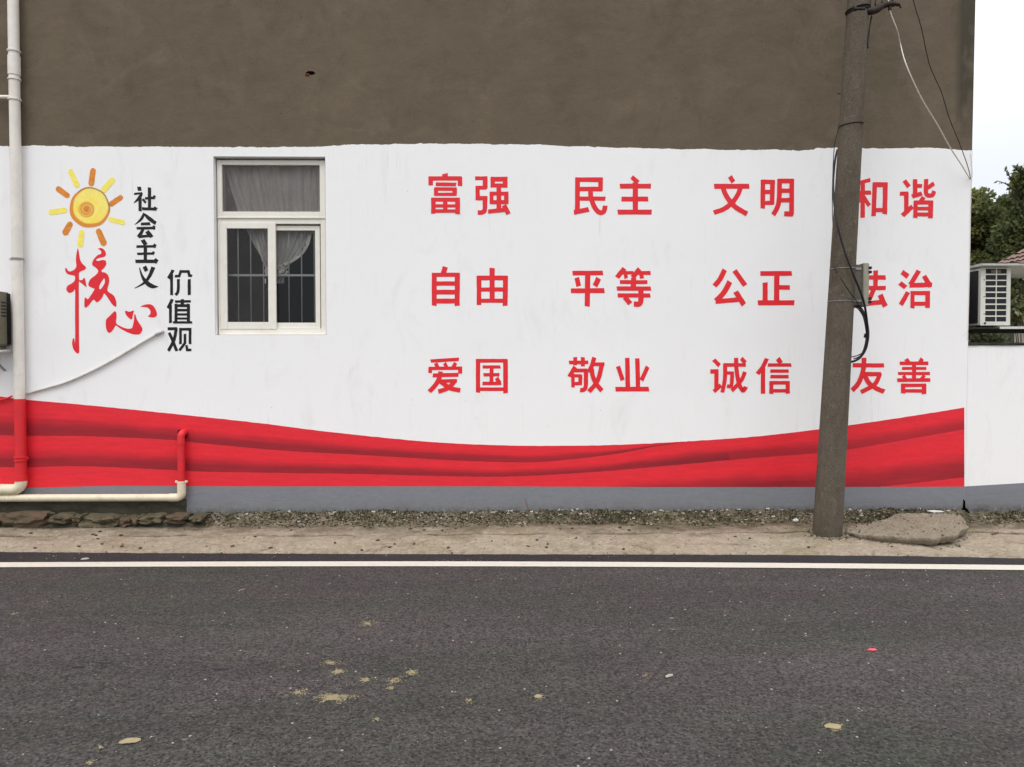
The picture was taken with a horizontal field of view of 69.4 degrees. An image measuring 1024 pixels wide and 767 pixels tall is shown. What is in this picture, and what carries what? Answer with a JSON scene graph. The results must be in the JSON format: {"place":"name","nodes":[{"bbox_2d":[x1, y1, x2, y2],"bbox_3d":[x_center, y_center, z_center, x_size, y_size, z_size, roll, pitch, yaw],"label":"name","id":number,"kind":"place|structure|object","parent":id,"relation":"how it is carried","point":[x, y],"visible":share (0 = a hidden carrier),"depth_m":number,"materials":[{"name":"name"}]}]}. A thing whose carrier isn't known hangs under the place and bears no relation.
{"place":"outdoors","nodes":[
{"label":"outdoors","id":0,"kind":"place"},
{"bbox_2d":[10,588,854,764],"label":"sand","id":1,"kind":"structure","parent":0,"point":[330,696],"depth_m":3.87,"materials":[{"name":"beige sand"}]},
{"bbox_2d":[2,524,1017,558],"bbox_3d":[-0.303,1.533,7.133,13.583,0.081,1.207,0,1,-1],"label":"grit","id":2,"kind":"object","parent":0,"point":[485,542],"visible":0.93,"depth_m":7.04,"materials":[{"name":"grey gravel"}]},
{"bbox_2d":[0,566,1023,766],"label":"road","id":3,"kind":"structure","parent":0,"point":[678,718],"depth_m":4.22,"materials":[{"name":"grey asphalt"}]},
{"bbox_2d":[119,738,140,743],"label":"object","id":4,"kind":"object","parent":3,"relation":"on","point":[128,740],"visible":1,"depth_m":3.37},
{"bbox_2d":[0,561,1023,569],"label":"road line","id":5,"kind":"object","parent":3,"relation":"on","point":[527,563],"visible":1,"depth_m":6.37,"materials":[{"name":"paint"}]},
{"bbox_2d":[3,559,1023,766],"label":"road grit","id":6,"kind":"object","parent":3,"relation":"on","point":[519,645],"visible":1,"depth_m":4.27,"materials":[{"name":"grey gravel"}]},
{"bbox_2d":[824,723,841,728],"bbox_3d":[1.521,1.623,3.506,0.076,0.012,0.056,1,1,23],"label":"stone chip","id":7,"kind":"object","parent":3,"relation":"on","point":[833,726],"visible":1,"depth_m":3.50,"materials":[{"name":"beige stone"}]},
{"bbox_2d":[0,508,1023,557],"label":"verge","id":8,"kind":"structure","parent":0,"point":[180,539],"depth_m":7.24,"materials":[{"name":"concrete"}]},
{"bbox_2d":[0,510,208,527],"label":"stone footing","id":9,"kind":"object","parent":8,"relation":"on","point":[29,519],"visible":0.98,"depth_m":7.69,"materials":[{"name":"stone"}]},
{"bbox_2d":[29,524,998,550],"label":"loose stones","id":10,"kind":"object","parent":8,"relation":"on","point":[410,528],"visible":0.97,"depth_m":7.20,"materials":[{"name":"grey stone"}]},
{"bbox_2d":[4,507,1023,529],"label":"gravel","id":11,"kind":"structure","parent":8,"relation":"on","point":[603,514],"depth_m":7.91,"materials":[{"name":"grey gravel"}]},
{"bbox_2d":[812,0,901,537],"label":"utility pole","id":12,"kind":"object","parent":8,"relation":"on","point":[830,477],"visible":0.98,"depth_m":7.20,"materials":[{"name":"concrete"}]},
{"bbox_2d":[832,125,838,224],"bbox_3d":[3.234,-2.083,7.426,0.107,1.180,0.071,-1,2,-31],"label":"cable","id":13,"kind":"object","parent":12,"relation":"attached to","point":[832,173],"visible":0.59,"depth_m":7.46,"materials":[{"name":"rubber"}]},
{"bbox_2d":[834,266,865,356],"bbox_3d":[3.316,-0.700,7.260,0.377,0.899,0.155,-1,1,-29],"label":"cable","id":14,"kind":"object","parent":12,"relation":"attached to","point":[856,302],"visible":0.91,"depth_m":7.21,"materials":[{"name":"rubber"}]},
{"bbox_2d":[832,149,868,362],"bbox_3d":[3.286,-1.270,7.229,0.328,2.153,0.349,1,2,37],"label":"cable","id":15,"kind":"object","parent":12,"relation":"attached to","point":[850,267],"visible":0.88,"depth_m":7.19,"materials":[{"name":"rubber"}]},
{"bbox_2d":[854,263,871,307],"bbox_3d":[3.402,-0.967,7.344,0.218,0.424,0.258,0,1,-1],"label":"junction box","id":16,"kind":"object","parent":12,"relation":"attached to","point":[863,272],"visible":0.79,"depth_m":7.23,"materials":[{"name":"metal"}]},
{"bbox_2d":[852,306,868,361],"bbox_3d":[3.458,-0.503,7.327,0.219,0.594,0.143,0,1,-1],"label":"cable coil","id":17,"kind":"object","parent":16,"relation":"hanging from","point":[858,357],"visible":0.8,"depth_m":7.30,"materials":[{"name":"rubber"}]},
{"bbox_2d":[867,15,871,47],"bbox_3d":[3.488,-3.427,7.205,0.081,0.333,0.021,-1,2,-35],"label":"cable","id":18,"kind":"object","parent":12,"relation":"attached to","point":[869,31],"visible":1,"depth_m":7.19,"materials":[{"name":"rubber"}]},
{"bbox_2d":[888,0,969,178],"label":"cable","id":19,"kind":"object","parent":12,"relation":"attached to","point":[920,95],"visible":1,"depth_m":7.34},
{"bbox_2d":[845,513,968,545],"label":"broken slab","id":20,"kind":"structure","parent":8,"relation":"on","point":[941,521],"depth_m":7.26,"materials":[{"name":"concrete"}]},
{"bbox_2d":[927,510,943,512],"bbox_3d":[4.581,1.384,7.996,0.176,0.031,0.061,0,1,-1],"label":"paper scrap","id":21,"kind":"object","parent":8,"relation":"on","point":[934,511],"visible":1,"depth_m":7.98,"materials":[{"name":"white paper"}]},
{"bbox_2d":[0,552,1023,564],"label":"road edge strip","id":22,"kind":"object","parent":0,"point":[110,557],"visible":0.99,"depth_m":6.57,"materials":[{"name":"concrete"}]},
{"bbox_2d":[209,508,949,523],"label":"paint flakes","id":23,"kind":"object","parent":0,"point":[581,513],"visible":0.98,"depth_m":7.98,"materials":[{"name":"paint"}]},
{"bbox_2d":[803,512,970,548],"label":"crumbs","id":24,"kind":"object","parent":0,"point":[828,539],"visible":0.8,"depth_m":7.23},
{"bbox_2d":[972,0,1023,201],"label":"sky","id":25,"kind":"structure","parent":0,"point":[998,92],"materials":[{"name":"white"}]},
{"label":"ground","id":26,"kind":"structure","parent":0,"visible":0},
{"bbox_2d":[0,0,974,514],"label":"painted house","id":27,"kind":"structure","parent":26,"relation":"on","point":[566,254],"depth_m":7.97,"materials":[{"name":"white paint"}]},
{"bbox_2d":[0,291,11,370],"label":"air conditioner","id":28,"kind":"object","parent":27,"relation":"attached to","point":[5,319],"visible":1,"depth_m":7.77,"materials":[{"name":"plastic"}]},
{"bbox_2d":[0,0,28,494],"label":"downpipe","id":29,"kind":"object","parent":27,"relation":"attached to","point":[19,485],"visible":1,"depth_m":7.78,"materials":[{"name":"plastic"}]},
{"bbox_2d":[0,329,163,400],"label":"drain hose","id":30,"kind":"object","parent":27,"relation":"attached to","point":[104,364],"visible":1,"depth_m":7.90,"materials":[{"name":"white plastic"}]},
{"bbox_2d":[0,428,187,501],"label":"waste pipe","id":31,"kind":"object","parent":27,"relation":"attached to","point":[181,482],"visible":1,"depth_m":7.86,"materials":[{"name":"beige plastic"}]},
{"bbox_2d":[217,160,325,334],"bbox_3d":[-2.592,-1.468,8.016,1.175,1.881,0.096,0,1,-1],"label":"window","id":32,"kind":"structure","parent":27,"relation":"in","point":[226,220],"depth_m":7.99,"materials":[{"name":"plastic"}]},
{"bbox_2d":[225,166,319,282],"bbox_3d":[-2.620,-1.785,8.129,1.116,1.362,0.091,0,1,-1],"label":"lace curtain","id":33,"kind":"object","parent":27,"relation":"hanging from","point":[281,201],"visible":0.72,"depth_m":8.15,"materials":[{"name":"white fabric"}]},
{"bbox_2d":[913,0,970,178],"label":"cable","id":34,"kind":"object","parent":27,"relation":"attached to","point":[939,87],"visible":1,"depth_m":7.51,"materials":[{"name":"rubber"}]},
{"bbox_2d":[967,153,972,338],"bbox_3d":[4.974,-1.489,8.032,0.036,2.011,0.008,0,1,-1],"label":"cable","id":35,"kind":"object","parent":27,"relation":"attached to","point":[970,240],"visible":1,"depth_m":8.03,"materials":[{"name":"black rubber"}]},
{"bbox_2d":[970,186,1006,264],"bbox_3d":[11.154,-1.486,17.461,3.735,5.985,2.499,0,1,-1],"label":"olive green tree","id":36,"kind":"object","parent":26,"relation":"on","point":[986,211],"visible":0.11,"depth_m":16.57,"materials":[{"name":"green plant"}]},
{"bbox_2d":[968,333,1012,342],"bbox_3d":[6.235,0.431,9.801,0.683,2.507,0.727,1,1,27],"label":"pale shrub","id":37,"kind":"object","parent":26,"relation":"on","point":[987,338],"visible":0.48,"depth_m":9.60,"materials":[{"name":"green plant"}]},
{"bbox_2d":[965,342,1023,511],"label":"boundary wall","id":38,"kind":"structure","parent":26,"relation":"on","point":[994,472],"depth_m":8.13,"materials":[{"name":"white paint"}]},
{"bbox_2d":[968,262,1023,332],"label":"concrete shelter","id":39,"kind":"object","parent":26,"relation":"on","point":[1017,269],"visible":0.34,"depth_m":8.18,"materials":[{"name":"grey concrete"}]},
{"bbox_2d":[969,267,1010,326],"bbox_3d":[5.336,-0.962,8.598,0.348,0.663,0.846,0,1,-1],"label":"air conditioner","id":40,"kind":"object","parent":39,"relation":"on","point":[989,295],"visible":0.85,"depth_m":8.19,"materials":[{"name":"white metal"}]},
{"bbox_2d":[980,164,1023,262],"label":"dark green tree","id":41,"kind":"object","parent":26,"relation":"on","point":[1005,240],"visible":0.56,"depth_m":14.60,"materials":[{"name":"green plant"}]},
{"bbox_2d":[998,249,1023,289],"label":"tiled house","id":42,"kind":"structure","parent":26,"relation":"on","point":[1018,256],"depth_m":14.04,"materials":[{"name":"tile"}]},
{"bbox_2d":[1005,319,1023,342],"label":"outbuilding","id":43,"kind":"structure","parent":26,"relation":"on","point":[1013,340],"depth_m":12.11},
{"bbox_2d":[1009,278,1023,342],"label":"shrub","id":44,"kind":"object","parent":26,"relation":"on","point":[1017,303],"visible":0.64,"depth_m":10.44,"materials":[{"name":"green plant"}]}
]}

